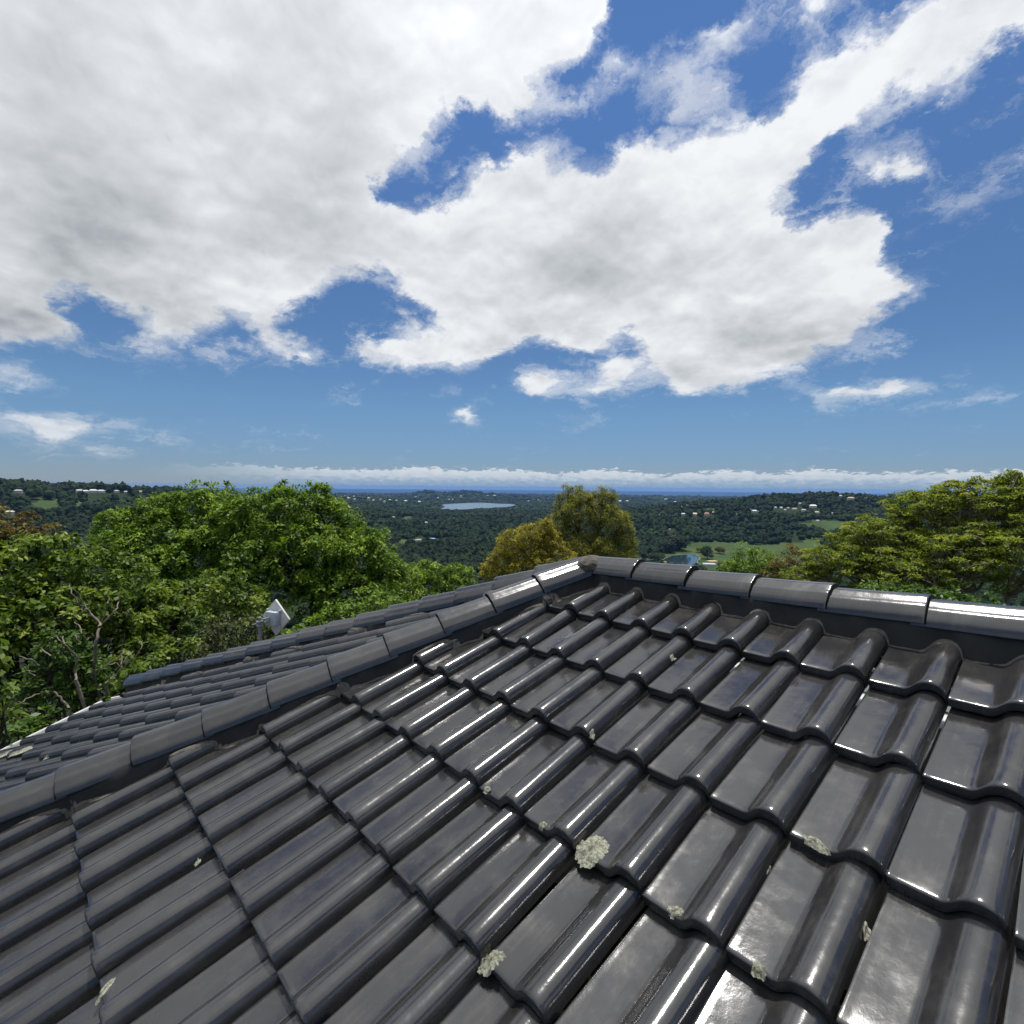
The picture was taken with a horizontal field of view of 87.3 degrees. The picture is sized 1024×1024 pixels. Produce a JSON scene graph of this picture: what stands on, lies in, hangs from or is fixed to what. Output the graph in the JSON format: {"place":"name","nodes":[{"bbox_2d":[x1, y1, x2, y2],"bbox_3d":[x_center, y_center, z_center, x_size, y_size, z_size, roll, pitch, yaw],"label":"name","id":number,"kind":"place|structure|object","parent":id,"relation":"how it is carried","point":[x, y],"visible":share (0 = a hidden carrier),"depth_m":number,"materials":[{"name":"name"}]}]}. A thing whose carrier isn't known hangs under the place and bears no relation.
{"place":"outdoors","nodes":[
{"label":"outdoors","id":0,"kind":"place"},
{"bbox_2d":[441,503,513,509],"bbox_3d":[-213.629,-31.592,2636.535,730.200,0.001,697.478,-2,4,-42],"label":"lake","id":1,"kind":"structure","parent":0,"point":[467,505],"depth_m":2632.83,"materials":[{"name":"blue liquid"}]},
{"bbox_2d":[0,489,963,1014],"bbox_3d":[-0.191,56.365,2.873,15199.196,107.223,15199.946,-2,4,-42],"label":"ground","id":2,"kind":"structure","parent":0,"point":[690,549],"depth_m":818.64,"materials":[{"name":"green plant"}]},
{"bbox_2d":[0,605,28,748],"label":"leafy shrub","id":3,"kind":"object","parent":2,"relation":"on","point":[7,688],"visible":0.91,"depth_m":4.38,"materials":[{"name":"green plant"}]},
{"bbox_2d":[14,489,22,492],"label":"distant house","id":4,"kind":"structure","parent":2,"relation":"on","point":[18,491],"depth_m":832.61,"materials":[{"name":"beige"}]},
{"bbox_2d":[0,705,63,747],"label":"leafy shrub","id":5,"kind":"object","parent":2,"relation":"on","point":[26,727],"visible":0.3,"depth_m":5.51,"materials":[{"name":"green plant"}]},
{"bbox_2d":[0,502,64,650],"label":"broadleaf tree","id":6,"kind":"object","parent":2,"relation":"on","point":[24,527],"visible":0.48,"depth_m":19.16,"materials":[{"name":"green plant"}]},
{"bbox_2d":[11,627,119,726],"bbox_3d":[-5.767,3.357,7.080,1.172,3.770,0.864,-1,3,-20],"label":"tree","id":7,"kind":"object","parent":2,"relation":"on","point":[62,685],"visible":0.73,"depth_m":6.88,"materials":[{"name":"green plant"}]},
{"bbox_2d":[7,585,149,715],"bbox_3d":[-5.473,2.900,6.902,1.307,4.100,1.125,0,3,-13],"label":"dead tree","id":8,"kind":"object","parent":2,"relation":"on","point":[80,693],"visible":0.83,"depth_m":6.76,"materials":[{"name":"grey wood"}]},
{"bbox_2d":[89,489,96,492],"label":"distant house","id":9,"kind":"structure","parent":2,"relation":"on","point":[92,490],"depth_m":921.54,"materials":[{"name":"beige"}]},
{"bbox_2d":[0,612,251,748],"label":"broadleaf tree","id":10,"kind":"object","parent":2,"relation":"on","point":[10,674],"visible":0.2,"depth_m":9.78,"materials":[{"name":"green plant"}]},
{"bbox_2d":[0,531,291,678],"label":"broadleaf tree","id":11,"kind":"object","parent":2,"relation":"on","point":[143,607],"visible":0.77,"depth_m":10.55,"materials":[{"name":"green plant"}]},
{"bbox_2d":[105,633,202,690],"bbox_3d":[-4.845,3.481,7.411,0.509,3.492,1.334,1,3,11],"label":"leafy shrub","id":12,"kind":"object","parent":2,"relation":"on","point":[169,649],"visible":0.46,"depth_m":7.35,"materials":[{"name":"green plant"}]},
{"bbox_2d":[83,478,271,663],"bbox_3d":[-10.895,2.637,18.134,6.214,7.559,5.473,-2,4,-42],"label":"broadleaf tree","id":13,"kind":"object","parent":2,"relation":"on","point":[171,512],"visible":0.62,"depth_m":17.48,"materials":[{"name":"green plant"}]},
{"bbox_2d":[180,609,268,659],"bbox_3d":[-4.637,3.445,8.912,1.524,3.615,1.175,-2,4,-42],"label":"olive shrub","id":14,"kind":"object","parent":2,"relation":"on","point":[212,636],"visible":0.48,"depth_m":8.85,"materials":[{"name":"green plant"}]},
{"bbox_2d":[182,479,413,626],"bbox_3d":[-6.767,2.466,17.355,6.910,7.082,4.550,0,3,0],"label":"broadleaf tree","id":15,"kind":"object","parent":2,"relation":"on","point":[305,530],"visible":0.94,"depth_m":16.44,"materials":[{"name":"green plant"}]},
{"bbox_2d":[281,590,391,634],"bbox_3d":[-3.675,3.551,11.546,2.551,3.586,1.261,-2,4,-42],"label":"leafy shrub","id":16,"kind":"object","parent":2,"relation":"on","point":[316,618],"visible":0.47,"depth_m":11.49,"materials":[{"name":"green plant"}]},
{"bbox_2d":[366,559,477,610],"bbox_3d":[-4.109,4.422,24.137,3.972,4.523,6.880,1,3,13],"label":"broadleaf tree","id":17,"kind":"object","parent":2,"relation":"on","point":[451,574],"visible":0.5,"depth_m":24.23,"materials":[{"name":"green plant"}]},
{"bbox_2d":[0,555,1023,1023],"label":"house","id":18,"kind":"structure","parent":2,"relation":"on","point":[786,821],"depth_m":1.62,"materials":[{"name":"grey tile"}]},
{"bbox_2d":[252,599,289,640],"bbox_3d":[-2.490,1.239,5.488,0.377,0.660,0.228,2,3,24],"label":"panel antenna","id":19,"kind":"object","parent":18,"relation":"on","point":[276,617],"visible":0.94,"depth_m":5.51,"materials":[{"name":"white plastic"}]},
{"bbox_2d":[0,478,1023,655],"bbox_3d":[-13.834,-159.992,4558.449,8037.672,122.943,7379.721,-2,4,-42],"label":"distant forest","id":20,"kind":"object","parent":2,"relation":"on","point":[472,540],"visible":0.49,"depth_m":1006.80,"materials":[{"name":"green plant"}]},
{"bbox_2d":[478,517,577,581],"bbox_3d":[1.136,4.012,31.820,5.020,7.456,6.152,-2,4,-42],"label":"golden bush","id":21,"kind":"object","parent":2,"relation":"on","point":[535,558],"visible":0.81,"depth_m":31.40,"materials":[{"name":"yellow plant"}]},
{"bbox_2d":[540,483,641,558],"bbox_3d":[5.406,3.452,37.415,4.924,10.989,7.600,-13,14,-79],"label":"olive tree","id":22,"kind":"object","parent":2,"relation":"on","point":[607,547],"visible":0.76,"depth_m":36.99,"materials":[{"name":"green plant"}]},
{"bbox_2d":[646,552,664,560],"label":"meadow tree","id":23,"kind":"object","parent":2,"relation":"on","point":[656,555],"visible":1,"depth_m":687.82,"materials":[{"name":"green plant"}]},
{"bbox_2d":[654,539,676,552],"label":"meadow tree","id":24,"kind":"object","parent":2,"relation":"on","point":[669,544],"visible":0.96,"depth_m":770.51,"materials":[{"name":"green plant"}]},
{"bbox_2d":[666,534,690,549],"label":"meadow tree","id":25,"kind":"object","parent":2,"relation":"on","point":[679,540],"visible":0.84,"depth_m":791.20,"materials":[{"name":"green plant"}]},
{"bbox_2d":[700,545,713,558],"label":"meadow tree","id":26,"kind":"object","parent":2,"relation":"on","point":[704,552],"visible":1,"depth_m":714.48,"materials":[{"name":"green plant"}]},
{"bbox_2d":[702,563,715,565],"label":"valley building","id":27,"kind":"structure","parent":2,"relation":"on","point":[709,564],"depth_m":656.22,"materials":[{"name":"beige"}]},
{"bbox_2d":[706,560,717,563],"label":"valley building","id":28,"kind":"structure","parent":2,"relation":"on","point":[712,561],"depth_m":674.43,"materials":[{"name":"beige"}]},
{"bbox_2d":[714,546,725,553],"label":"meadow tree","id":29,"kind":"object","parent":2,"relation":"on","point":[718,549],"visible":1,"depth_m":776.79,"materials":[{"name":"green plant"}]},
{"bbox_2d":[714,541,784,577],"bbox_3d":[8.097,3.685,18.480,2.185,5.353,2.690,-2,4,-42],"label":"leafy tree","id":30,"kind":"object","parent":2,"relation":"on","point":[769,558],"visible":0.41,"depth_m":18.23,"materials":[{"name":"green plant"}]},
{"bbox_2d":[757,543,819,578],"bbox_3d":[8.582,3.543,16.474,1.738,5.293,2.301,-2,4,-42],"label":"rusty bush","id":31,"kind":"object","parent":2,"relation":"on","point":[789,560],"visible":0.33,"depth_m":16.41,"materials":[{"name":"green plant"}]},
{"bbox_2d":[778,469,1023,713],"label":"jacaranda tree","id":32,"kind":"object","parent":2,"relation":"on","point":[982,561],"visible":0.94,"depth_m":12.89,"materials":[{"name":"green plant"}]},
{"bbox_2d":[855,579,1021,712],"bbox_3d":[7.167,3.351,8.995,1.193,4.329,2.788,-1,3,-34],"label":"glossy shrub","id":33,"kind":"object","parent":2,"relation":"on","point":[935,594],"visible":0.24,"depth_m":9.03,"materials":[{"name":"green plant"}]},
{"bbox_2d":[0,0,1023,494],"label":"sky","id":34,"kind":"structure","parent":0,"point":[777,246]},
{"bbox_2d":[183,488,906,496],"bbox_3d":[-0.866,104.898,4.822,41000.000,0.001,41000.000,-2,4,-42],"label":"sea","id":35,"kind":"structure","parent":0,"point":[669,493],"depth_m":12778.02,"materials":[{"name":"blue liquid"}]},
{"bbox_2d":[664,555,699,564],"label":"pond","id":36,"kind":"structure","parent":0,"point":[686,559],"depth_m":699.32,"materials":[{"name":"blue liquid"}]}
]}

